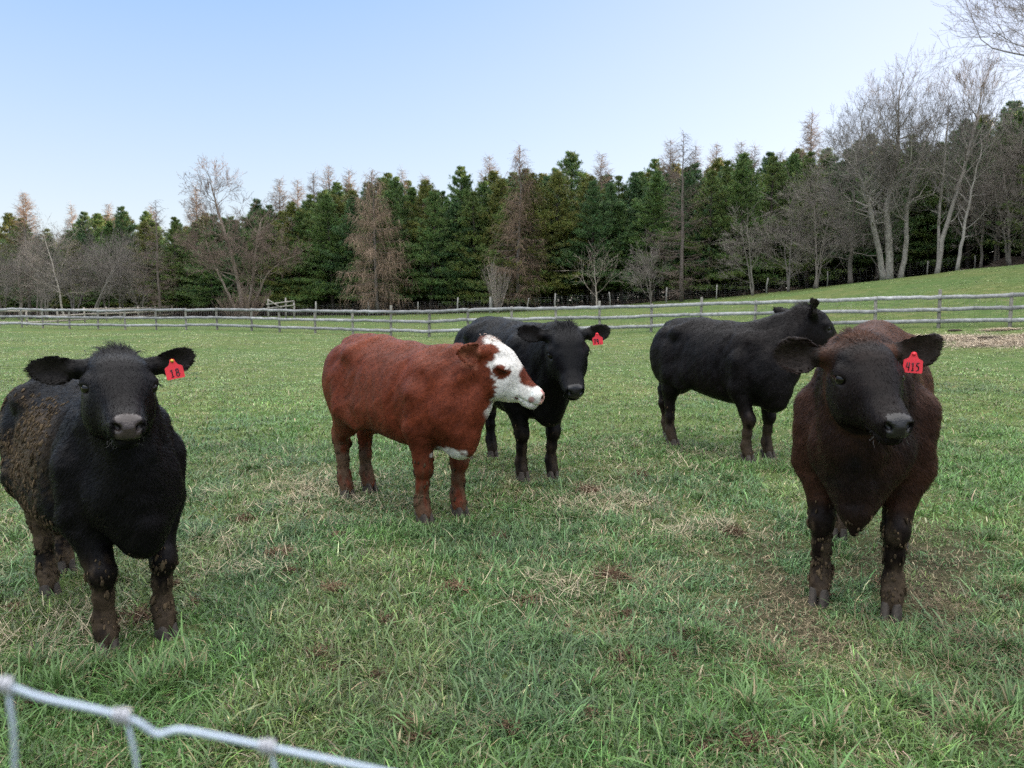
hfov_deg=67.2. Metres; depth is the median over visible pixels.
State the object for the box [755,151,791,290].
pine tree
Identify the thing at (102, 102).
sky
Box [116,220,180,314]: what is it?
pine tree
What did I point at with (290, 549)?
grass tangle
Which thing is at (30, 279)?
pine tree
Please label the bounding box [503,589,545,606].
grass tangle
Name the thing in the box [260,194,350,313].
pine tree
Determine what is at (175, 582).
grass tangle
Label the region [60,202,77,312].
larch tree
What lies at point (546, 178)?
pine tree
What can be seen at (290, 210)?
pine tree
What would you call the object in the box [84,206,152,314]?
pine tree
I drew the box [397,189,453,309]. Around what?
pine tree
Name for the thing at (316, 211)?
pine tree
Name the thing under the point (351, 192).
pine tree
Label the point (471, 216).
pine tree
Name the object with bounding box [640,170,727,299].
pine tree
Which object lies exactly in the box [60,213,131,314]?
pine tree
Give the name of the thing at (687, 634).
grass tangle
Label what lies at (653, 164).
pine tree
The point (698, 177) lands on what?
pine tree
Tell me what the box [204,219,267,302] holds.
pine tree
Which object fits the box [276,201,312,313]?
pine tree
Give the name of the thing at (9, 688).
wire fence
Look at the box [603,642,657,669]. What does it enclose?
grass tangle
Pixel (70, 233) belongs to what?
pine tree
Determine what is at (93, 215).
pine tree
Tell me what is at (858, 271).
pine tree
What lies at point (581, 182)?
pine tree
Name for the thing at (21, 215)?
larch tree
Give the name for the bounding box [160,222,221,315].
pine tree
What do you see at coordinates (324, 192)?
pine tree
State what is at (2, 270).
bare tree
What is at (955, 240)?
pine tree
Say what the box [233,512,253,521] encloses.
grass tangle
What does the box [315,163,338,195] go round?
larch tree
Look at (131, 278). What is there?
bare tree
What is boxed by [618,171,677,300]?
pine tree
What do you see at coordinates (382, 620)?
grass tangle
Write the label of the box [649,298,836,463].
cow
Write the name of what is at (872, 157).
pine tree
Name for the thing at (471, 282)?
pine tree
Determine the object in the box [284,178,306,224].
larch tree
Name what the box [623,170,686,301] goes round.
pine tree
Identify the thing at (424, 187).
pine tree
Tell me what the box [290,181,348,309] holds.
pine tree
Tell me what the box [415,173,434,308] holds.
larch tree
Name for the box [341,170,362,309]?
larch tree
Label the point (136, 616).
grass tangle
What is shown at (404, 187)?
larch tree
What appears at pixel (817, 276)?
bare tree
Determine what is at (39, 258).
bare tree
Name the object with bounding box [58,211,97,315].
pine tree
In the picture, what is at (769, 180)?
pine tree
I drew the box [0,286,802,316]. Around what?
brush
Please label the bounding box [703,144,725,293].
larch tree
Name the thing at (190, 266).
pine tree
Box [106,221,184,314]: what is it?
pine tree
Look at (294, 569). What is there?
grass tangle
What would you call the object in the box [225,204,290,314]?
pine tree
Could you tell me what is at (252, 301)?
brush shrub
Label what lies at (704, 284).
pine tree
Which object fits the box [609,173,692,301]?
pine tree
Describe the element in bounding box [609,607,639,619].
grass tangle
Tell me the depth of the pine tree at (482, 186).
77.67 m
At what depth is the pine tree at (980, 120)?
74.39 m
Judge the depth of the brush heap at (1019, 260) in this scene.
57.15 m
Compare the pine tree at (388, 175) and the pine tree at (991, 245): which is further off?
the pine tree at (388, 175)
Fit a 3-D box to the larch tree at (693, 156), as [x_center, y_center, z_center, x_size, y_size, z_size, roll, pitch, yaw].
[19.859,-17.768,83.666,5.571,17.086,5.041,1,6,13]
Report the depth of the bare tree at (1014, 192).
55.92 m
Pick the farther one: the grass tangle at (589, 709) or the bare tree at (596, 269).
the bare tree at (596, 269)
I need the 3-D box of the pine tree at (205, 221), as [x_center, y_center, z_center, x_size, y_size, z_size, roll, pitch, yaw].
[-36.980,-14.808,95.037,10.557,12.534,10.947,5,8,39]
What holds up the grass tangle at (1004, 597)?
on the ground at (944, 280)
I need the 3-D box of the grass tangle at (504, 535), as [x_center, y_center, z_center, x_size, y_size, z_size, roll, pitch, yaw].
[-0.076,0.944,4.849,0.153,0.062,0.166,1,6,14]
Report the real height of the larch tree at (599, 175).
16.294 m
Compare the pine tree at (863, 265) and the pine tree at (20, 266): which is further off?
the pine tree at (20, 266)
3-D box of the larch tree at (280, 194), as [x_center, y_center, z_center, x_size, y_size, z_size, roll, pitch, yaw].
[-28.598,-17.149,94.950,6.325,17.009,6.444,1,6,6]
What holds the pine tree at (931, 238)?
on the ground at (944, 280)
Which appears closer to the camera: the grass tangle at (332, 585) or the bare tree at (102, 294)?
the grass tangle at (332, 585)
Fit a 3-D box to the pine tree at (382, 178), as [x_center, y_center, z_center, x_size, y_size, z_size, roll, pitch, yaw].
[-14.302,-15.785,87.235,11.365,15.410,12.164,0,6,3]
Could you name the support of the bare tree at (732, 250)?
on the ground at (944, 280)
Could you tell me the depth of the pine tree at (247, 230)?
90.22 m
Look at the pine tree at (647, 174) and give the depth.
80.49 m
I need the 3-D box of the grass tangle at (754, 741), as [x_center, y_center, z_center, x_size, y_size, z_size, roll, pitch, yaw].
[0.768,1.157,2.482,0.130,0.049,0.118,3,6,24]
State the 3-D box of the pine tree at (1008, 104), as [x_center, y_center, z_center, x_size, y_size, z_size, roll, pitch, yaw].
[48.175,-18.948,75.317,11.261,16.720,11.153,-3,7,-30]
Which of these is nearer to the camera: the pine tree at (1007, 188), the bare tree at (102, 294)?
the pine tree at (1007, 188)
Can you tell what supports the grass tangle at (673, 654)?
on the ground at (944, 280)
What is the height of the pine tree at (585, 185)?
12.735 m
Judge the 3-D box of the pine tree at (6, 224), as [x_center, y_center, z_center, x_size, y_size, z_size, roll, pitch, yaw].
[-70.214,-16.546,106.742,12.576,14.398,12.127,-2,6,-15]
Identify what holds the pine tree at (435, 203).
on the ground at (944, 280)
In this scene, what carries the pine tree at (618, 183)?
on the ground at (944, 280)
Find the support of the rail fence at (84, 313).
on the ground at (944, 280)
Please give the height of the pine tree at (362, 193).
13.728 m
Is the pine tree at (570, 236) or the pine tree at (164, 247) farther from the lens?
the pine tree at (164, 247)
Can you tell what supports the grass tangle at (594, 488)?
on the ground at (944, 280)
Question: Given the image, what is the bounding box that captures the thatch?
[0,368,1023,767]
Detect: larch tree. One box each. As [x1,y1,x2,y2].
[0,192,64,318]
[4,191,42,261]
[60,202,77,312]
[101,204,115,314]
[130,201,182,316]
[146,205,162,246]
[184,182,203,313]
[267,175,291,233]
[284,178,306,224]
[300,169,320,312]
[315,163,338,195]
[336,169,418,315]
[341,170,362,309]
[398,164,408,309]
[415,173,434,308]
[474,155,501,305]
[483,141,556,310]
[587,152,613,303]
[643,128,718,301]
[657,137,685,208]
[688,144,704,197]
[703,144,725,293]
[729,140,754,295]
[749,146,761,294]
[773,149,788,289]
[794,106,832,287]
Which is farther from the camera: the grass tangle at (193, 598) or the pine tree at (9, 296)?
the pine tree at (9, 296)
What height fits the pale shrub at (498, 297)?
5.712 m
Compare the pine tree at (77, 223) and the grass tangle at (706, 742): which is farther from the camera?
the pine tree at (77, 223)
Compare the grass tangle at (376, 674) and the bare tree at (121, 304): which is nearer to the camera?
the grass tangle at (376, 674)
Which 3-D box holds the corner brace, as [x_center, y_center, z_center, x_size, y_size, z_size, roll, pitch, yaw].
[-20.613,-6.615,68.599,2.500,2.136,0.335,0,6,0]
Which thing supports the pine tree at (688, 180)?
on the ground at (944, 280)
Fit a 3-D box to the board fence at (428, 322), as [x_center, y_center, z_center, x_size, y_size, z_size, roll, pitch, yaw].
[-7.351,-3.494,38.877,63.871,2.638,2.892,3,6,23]
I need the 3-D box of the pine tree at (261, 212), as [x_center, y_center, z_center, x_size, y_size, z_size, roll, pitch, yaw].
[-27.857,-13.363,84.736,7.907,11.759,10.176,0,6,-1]
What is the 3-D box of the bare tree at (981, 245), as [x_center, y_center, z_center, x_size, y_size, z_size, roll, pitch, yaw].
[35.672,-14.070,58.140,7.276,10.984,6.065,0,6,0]
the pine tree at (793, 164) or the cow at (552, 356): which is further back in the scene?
the pine tree at (793, 164)
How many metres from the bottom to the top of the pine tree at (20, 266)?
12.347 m
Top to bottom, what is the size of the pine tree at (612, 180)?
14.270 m
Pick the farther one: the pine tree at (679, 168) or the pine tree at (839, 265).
the pine tree at (679, 168)
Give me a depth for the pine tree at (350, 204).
77.42 m
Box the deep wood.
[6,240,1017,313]
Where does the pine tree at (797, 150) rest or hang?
on the ground at (944, 280)
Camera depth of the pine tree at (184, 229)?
103.93 m
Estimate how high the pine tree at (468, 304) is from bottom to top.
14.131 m
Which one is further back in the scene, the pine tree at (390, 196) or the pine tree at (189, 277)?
the pine tree at (189, 277)
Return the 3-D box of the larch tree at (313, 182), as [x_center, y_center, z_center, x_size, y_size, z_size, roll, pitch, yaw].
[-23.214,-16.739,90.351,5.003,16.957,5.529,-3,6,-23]
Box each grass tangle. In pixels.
[0,599,31,611]
[21,687,60,708]
[117,601,151,628]
[173,578,188,588]
[187,592,206,604]
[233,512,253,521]
[262,543,293,559]
[281,563,306,576]
[304,641,333,660]
[316,578,347,593]
[319,661,347,672]
[332,529,346,536]
[359,610,409,627]
[362,664,389,679]
[388,711,425,730]
[394,723,440,745]
[431,574,474,595]
[489,529,509,539]
[494,716,521,736]
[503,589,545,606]
[572,705,608,719]
[573,479,608,494]
[575,562,640,588]
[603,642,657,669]
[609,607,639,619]
[631,467,651,476]
[654,641,683,661]
[675,623,705,641]
[686,732,727,753]
[718,523,748,536]
[722,724,773,752]
[732,732,770,758]
[761,730,788,745]
[869,572,880,585]
[994,593,1014,601]
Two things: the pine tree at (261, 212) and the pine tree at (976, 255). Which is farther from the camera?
the pine tree at (261, 212)
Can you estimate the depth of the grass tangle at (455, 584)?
3.91 m
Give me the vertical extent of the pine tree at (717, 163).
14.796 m
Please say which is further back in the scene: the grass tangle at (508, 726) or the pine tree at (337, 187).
the pine tree at (337, 187)
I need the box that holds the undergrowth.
[640,247,1020,302]
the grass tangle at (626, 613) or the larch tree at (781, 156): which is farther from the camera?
the larch tree at (781, 156)
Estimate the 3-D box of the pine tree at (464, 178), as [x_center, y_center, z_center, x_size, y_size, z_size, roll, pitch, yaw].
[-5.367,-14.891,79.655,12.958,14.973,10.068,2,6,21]
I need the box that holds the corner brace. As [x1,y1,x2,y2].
[266,298,294,317]
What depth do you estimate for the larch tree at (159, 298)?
80.96 m
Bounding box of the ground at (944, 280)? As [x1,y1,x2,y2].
[0,264,1023,767]
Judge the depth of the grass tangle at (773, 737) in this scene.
2.52 m
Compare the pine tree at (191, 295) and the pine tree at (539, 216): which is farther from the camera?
the pine tree at (191, 295)
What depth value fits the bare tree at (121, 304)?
84.71 m
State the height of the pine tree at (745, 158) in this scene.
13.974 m
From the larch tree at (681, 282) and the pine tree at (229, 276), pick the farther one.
the pine tree at (229, 276)
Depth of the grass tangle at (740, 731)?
2.53 m
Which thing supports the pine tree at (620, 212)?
on the ground at (944, 280)
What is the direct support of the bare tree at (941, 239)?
on the ground at (944, 280)
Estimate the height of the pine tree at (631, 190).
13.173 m
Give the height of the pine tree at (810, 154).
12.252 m
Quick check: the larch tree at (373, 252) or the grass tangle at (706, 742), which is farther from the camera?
the larch tree at (373, 252)
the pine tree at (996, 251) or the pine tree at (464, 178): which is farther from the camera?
the pine tree at (464, 178)
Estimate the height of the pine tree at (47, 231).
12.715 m
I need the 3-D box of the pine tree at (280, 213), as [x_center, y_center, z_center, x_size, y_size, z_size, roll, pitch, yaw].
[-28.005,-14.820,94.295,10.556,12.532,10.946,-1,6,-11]
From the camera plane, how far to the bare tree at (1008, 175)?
57.19 m
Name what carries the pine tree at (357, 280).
on the ground at (944, 280)
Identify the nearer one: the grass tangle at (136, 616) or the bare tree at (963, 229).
the grass tangle at (136, 616)
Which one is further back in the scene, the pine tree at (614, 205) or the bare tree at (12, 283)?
the bare tree at (12, 283)
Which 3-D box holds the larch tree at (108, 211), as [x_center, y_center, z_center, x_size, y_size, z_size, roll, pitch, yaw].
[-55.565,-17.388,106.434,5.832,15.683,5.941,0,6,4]
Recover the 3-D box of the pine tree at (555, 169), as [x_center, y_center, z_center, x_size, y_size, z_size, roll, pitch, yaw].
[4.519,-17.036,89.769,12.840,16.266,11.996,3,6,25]
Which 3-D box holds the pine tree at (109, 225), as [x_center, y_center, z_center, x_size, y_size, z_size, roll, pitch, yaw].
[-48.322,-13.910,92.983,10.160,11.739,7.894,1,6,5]
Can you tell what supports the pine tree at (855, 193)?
on the ground at (944, 280)
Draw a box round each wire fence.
[0,675,381,767]
[295,255,975,317]
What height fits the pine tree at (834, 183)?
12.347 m
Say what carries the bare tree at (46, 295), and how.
on the ground at (944, 280)
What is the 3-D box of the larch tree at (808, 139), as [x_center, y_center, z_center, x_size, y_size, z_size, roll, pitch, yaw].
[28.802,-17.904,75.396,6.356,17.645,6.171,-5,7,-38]
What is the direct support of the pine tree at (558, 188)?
on the ground at (944, 280)
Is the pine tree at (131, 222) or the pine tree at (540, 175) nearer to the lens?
the pine tree at (540, 175)
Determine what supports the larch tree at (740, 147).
on the ground at (944, 280)
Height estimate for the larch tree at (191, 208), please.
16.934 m
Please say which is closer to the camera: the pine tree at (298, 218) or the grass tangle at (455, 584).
the grass tangle at (455, 584)
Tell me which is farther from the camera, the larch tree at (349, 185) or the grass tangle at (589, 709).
the larch tree at (349, 185)
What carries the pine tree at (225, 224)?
on the ground at (944, 280)
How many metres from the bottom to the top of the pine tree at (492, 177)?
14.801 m
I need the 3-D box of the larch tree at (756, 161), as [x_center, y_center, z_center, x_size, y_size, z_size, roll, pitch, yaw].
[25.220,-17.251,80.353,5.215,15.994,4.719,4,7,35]
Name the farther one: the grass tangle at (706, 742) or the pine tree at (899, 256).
the pine tree at (899, 256)
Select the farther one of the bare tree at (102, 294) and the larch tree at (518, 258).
the bare tree at (102, 294)
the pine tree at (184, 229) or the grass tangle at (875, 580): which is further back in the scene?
the pine tree at (184, 229)
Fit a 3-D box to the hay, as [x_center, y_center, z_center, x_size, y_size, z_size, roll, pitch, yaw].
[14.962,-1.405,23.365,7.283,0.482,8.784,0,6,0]
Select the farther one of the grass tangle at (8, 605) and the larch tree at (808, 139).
the larch tree at (808, 139)
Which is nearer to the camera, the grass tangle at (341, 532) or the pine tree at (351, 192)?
the grass tangle at (341, 532)
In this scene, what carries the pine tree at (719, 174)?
on the ground at (944, 280)
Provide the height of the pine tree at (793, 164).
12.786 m
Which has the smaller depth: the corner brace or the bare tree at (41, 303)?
the corner brace
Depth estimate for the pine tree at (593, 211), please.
70.83 m
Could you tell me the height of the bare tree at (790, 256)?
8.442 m
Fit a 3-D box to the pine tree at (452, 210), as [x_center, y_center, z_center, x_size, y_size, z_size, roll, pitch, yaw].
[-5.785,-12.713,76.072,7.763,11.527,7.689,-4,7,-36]
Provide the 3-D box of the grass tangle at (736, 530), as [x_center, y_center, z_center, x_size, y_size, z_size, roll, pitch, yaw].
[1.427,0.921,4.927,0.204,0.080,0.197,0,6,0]
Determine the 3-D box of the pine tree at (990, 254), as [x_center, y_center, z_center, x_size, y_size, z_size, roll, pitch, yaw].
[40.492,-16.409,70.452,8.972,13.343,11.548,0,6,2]
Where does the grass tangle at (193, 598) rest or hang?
on the ground at (944, 280)
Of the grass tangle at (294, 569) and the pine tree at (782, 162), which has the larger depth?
the pine tree at (782, 162)
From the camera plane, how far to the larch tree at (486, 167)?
86.43 m
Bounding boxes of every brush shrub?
[212,292,250,316]
[223,283,272,316]
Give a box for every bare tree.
[0,225,36,318]
[0,232,52,319]
[3,208,95,318]
[7,218,79,318]
[27,226,123,313]
[31,261,66,319]
[64,220,151,316]
[69,232,148,315]
[72,230,158,315]
[100,240,165,315]
[171,155,313,316]
[562,236,628,305]
[617,230,672,303]
[712,197,783,295]
[744,182,828,291]
[765,133,929,283]
[772,178,869,288]
[797,33,990,279]
[884,43,1023,273]
[926,0,1023,149]
[927,127,1020,270]
[934,124,1023,267]
[940,144,1023,265]
[949,96,1023,255]
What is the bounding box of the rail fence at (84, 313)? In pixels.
[0,306,172,325]
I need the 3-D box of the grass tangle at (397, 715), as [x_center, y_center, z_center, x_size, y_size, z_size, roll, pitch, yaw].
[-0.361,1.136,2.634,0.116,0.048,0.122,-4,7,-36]
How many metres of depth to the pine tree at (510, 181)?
81.03 m
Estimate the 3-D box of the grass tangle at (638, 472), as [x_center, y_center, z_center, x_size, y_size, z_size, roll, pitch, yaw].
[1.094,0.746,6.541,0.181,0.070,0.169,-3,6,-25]
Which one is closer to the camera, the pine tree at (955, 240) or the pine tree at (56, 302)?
the pine tree at (955, 240)
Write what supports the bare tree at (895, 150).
on the ground at (944, 280)
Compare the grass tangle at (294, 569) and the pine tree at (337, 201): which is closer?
the grass tangle at (294, 569)
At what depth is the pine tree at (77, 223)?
101.38 m
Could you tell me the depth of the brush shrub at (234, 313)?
72.32 m
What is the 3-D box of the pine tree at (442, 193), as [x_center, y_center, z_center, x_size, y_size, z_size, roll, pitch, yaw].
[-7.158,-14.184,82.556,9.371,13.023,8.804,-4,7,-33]
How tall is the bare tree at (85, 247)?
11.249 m
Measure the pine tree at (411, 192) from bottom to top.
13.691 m
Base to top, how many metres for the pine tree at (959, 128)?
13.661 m
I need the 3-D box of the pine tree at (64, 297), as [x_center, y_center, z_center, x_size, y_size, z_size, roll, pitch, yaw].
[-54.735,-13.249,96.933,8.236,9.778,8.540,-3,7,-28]
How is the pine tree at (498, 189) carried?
on the ground at (944, 280)
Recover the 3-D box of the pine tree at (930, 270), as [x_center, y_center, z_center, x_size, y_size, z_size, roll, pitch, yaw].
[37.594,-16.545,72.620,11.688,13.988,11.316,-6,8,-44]
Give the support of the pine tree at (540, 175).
on the ground at (944, 280)
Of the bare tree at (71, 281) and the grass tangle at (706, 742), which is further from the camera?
the bare tree at (71, 281)
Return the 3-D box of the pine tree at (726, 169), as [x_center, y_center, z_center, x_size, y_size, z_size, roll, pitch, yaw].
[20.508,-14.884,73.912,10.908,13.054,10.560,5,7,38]
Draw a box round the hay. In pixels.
[914,327,1023,351]
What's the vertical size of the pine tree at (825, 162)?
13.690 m
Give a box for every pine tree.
[0,212,32,314]
[0,218,68,308]
[0,225,51,315]
[0,258,23,306]
[7,236,53,311]
[16,241,66,313]
[32,230,84,313]
[41,228,59,244]
[43,239,110,315]
[45,221,87,313]
[45,235,55,314]
[51,242,93,307]
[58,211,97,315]
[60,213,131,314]
[63,227,117,316]
[70,220,149,315]
[76,214,111,312]
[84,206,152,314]
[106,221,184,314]
[113,214,160,313]
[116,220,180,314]
[131,216,215,315]
[134,210,165,280]
[150,222,189,314]
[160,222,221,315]
[167,213,227,314]
[173,213,242,315]
[176,231,244,315]
[182,226,207,312]
[185,217,246,314]
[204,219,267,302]
[210,198,282,314]
[213,207,272,293]
[222,209,287,315]
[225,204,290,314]
[248,201,315,315]
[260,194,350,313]
[261,211,334,314]
[272,210,293,313]
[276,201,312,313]
[279,189,367,313]
[279,193,358,314]
[281,194,363,314]
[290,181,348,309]
[294,194,363,313]
[315,195,373,314]
[324,182,407,313]
[328,189,363,308]
[334,197,419,314]
[337,171,440,309]
[343,190,439,310]
[346,176,450,309]
[366,179,459,309]
[369,177,401,308]
[385,190,478,309]
[397,186,427,309]
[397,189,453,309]
[401,179,449,309]
[408,166,490,311]
[419,181,488,307]
[419,197,485,312]
[424,190,505,312]
[426,190,453,308]
[429,170,507,306]
[439,181,513,307]
[451,178,545,306]
[458,187,551,310]
[475,169,561,306]
[478,173,589,306]
[495,171,551,306]
[502,171,617,306]
[520,176,585,306]
[533,173,581,304]
[536,150,597,303]
[539,167,577,306]
[543,173,610,303]
[549,180,641,305]
[552,180,600,300]
[553,175,645,305]
[569,184,649,304]
[578,182,641,301]
[585,176,664,303]
[595,173,617,300]
[595,201,661,303]
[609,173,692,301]
[616,172,666,302]
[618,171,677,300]
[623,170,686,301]
[627,172,675,301]
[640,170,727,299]
[642,158,673,299]
[647,162,725,298]
[650,166,737,299]
[656,170,761,297]
[659,174,694,300]
[668,163,684,299]
[669,159,776,296]
[684,166,745,296]
[696,152,786,291]
[696,161,786,295]
[701,157,733,295]
[719,155,822,292]
[746,161,832,291]
[748,153,847,289]
[754,151,868,288]
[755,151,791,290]
[774,148,806,289]
[791,147,893,284]
[794,157,847,289]
[805,157,855,285]
[811,152,858,286]
[814,147,874,282]
[817,147,859,272]
[823,138,871,280]
[826,143,942,279]
[830,149,936,280]
[850,141,914,276]
[852,140,970,276]
[861,135,970,276]
[862,146,964,276]
[864,135,925,280]
[884,141,997,273]
[912,119,996,269]
[916,121,1020,269]
[920,129,1000,271]
[931,122,1019,266]
[932,110,1023,257]
[950,104,1023,261]
[950,231,1013,268]
[960,113,997,268]
[963,110,1023,255]
[967,127,1023,240]
[980,164,1023,253]
[990,100,1017,250]
[992,100,1023,258]
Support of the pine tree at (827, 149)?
on the ground at (944, 280)
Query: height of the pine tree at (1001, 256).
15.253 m
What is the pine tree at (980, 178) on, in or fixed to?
on the ground at (944, 280)
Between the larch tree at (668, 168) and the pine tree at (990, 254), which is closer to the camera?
the pine tree at (990, 254)
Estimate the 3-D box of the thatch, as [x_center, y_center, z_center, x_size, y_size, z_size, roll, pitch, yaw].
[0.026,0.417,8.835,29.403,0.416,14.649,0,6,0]
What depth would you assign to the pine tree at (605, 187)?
76.27 m
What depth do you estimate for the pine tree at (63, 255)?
101.22 m
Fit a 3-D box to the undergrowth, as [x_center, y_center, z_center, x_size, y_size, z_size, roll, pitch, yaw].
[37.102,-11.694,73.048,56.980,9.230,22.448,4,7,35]
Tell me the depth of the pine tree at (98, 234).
96.05 m
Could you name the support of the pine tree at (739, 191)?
on the ground at (944, 280)
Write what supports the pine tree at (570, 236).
on the ground at (944, 280)
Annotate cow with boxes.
[0,336,196,656]
[322,333,544,524]
[454,316,610,481]
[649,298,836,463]
[771,319,945,623]
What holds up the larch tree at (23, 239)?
on the ground at (944, 280)
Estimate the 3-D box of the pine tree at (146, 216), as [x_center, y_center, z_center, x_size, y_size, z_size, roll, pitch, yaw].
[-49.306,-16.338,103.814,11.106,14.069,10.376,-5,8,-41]
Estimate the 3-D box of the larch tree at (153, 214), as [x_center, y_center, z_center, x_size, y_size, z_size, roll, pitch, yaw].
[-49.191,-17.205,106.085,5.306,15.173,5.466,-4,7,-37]
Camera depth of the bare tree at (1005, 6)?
41.00 m
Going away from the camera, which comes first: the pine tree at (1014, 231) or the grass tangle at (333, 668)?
the grass tangle at (333, 668)
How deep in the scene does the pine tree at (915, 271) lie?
67.99 m
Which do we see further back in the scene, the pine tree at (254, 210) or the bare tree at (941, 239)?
the pine tree at (254, 210)
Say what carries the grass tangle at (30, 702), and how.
on the ground at (944, 280)
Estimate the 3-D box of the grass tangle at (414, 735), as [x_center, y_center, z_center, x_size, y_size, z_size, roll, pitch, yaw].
[-0.307,1.150,2.541,0.155,0.049,0.135,0,6,0]
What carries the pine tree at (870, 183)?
on the ground at (944, 280)
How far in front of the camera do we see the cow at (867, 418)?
3.34 m
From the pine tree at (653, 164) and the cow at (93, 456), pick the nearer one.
the cow at (93, 456)
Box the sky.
[0,0,1023,300]
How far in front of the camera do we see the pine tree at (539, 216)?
71.82 m
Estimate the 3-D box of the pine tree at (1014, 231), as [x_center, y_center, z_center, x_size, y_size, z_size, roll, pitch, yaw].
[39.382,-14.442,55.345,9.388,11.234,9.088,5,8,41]
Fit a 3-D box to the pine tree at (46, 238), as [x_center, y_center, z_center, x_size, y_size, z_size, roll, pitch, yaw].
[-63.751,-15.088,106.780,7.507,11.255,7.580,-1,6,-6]
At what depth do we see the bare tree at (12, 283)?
83.12 m
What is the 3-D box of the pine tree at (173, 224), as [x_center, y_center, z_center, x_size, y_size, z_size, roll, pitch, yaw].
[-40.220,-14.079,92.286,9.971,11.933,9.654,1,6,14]
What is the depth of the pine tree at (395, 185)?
79.02 m
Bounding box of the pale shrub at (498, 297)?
[478,249,515,312]
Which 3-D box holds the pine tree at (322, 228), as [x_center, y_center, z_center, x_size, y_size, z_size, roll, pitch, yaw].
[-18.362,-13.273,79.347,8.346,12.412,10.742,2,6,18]
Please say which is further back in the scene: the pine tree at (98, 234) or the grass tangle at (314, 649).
the pine tree at (98, 234)
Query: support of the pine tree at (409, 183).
on the ground at (944, 280)
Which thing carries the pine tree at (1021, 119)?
on the ground at (944, 280)
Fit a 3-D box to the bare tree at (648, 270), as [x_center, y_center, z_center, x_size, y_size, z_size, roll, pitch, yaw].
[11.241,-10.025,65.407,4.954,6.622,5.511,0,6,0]
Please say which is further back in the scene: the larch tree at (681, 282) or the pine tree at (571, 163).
the pine tree at (571, 163)
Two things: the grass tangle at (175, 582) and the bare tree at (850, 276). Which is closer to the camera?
the grass tangle at (175, 582)
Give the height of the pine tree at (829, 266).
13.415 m
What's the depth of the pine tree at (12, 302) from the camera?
101.44 m
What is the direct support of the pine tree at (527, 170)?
on the ground at (944, 280)
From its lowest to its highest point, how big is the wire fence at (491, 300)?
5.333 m
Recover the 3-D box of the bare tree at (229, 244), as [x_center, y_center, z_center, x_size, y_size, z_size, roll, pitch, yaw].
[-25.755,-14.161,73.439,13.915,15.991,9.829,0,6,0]
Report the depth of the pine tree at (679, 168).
86.29 m
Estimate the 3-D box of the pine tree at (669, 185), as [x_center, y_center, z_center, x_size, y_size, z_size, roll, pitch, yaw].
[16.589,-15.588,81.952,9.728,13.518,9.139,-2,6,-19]
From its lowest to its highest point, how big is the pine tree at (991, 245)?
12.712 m
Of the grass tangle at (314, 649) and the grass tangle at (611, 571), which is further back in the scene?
the grass tangle at (611, 571)
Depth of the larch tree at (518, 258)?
69.65 m
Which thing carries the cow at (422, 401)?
on the ground at (944, 280)
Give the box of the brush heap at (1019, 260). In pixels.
[961,251,1023,269]
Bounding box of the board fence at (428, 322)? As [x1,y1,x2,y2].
[0,289,1023,336]
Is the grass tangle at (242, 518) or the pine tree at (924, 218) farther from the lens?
the pine tree at (924, 218)

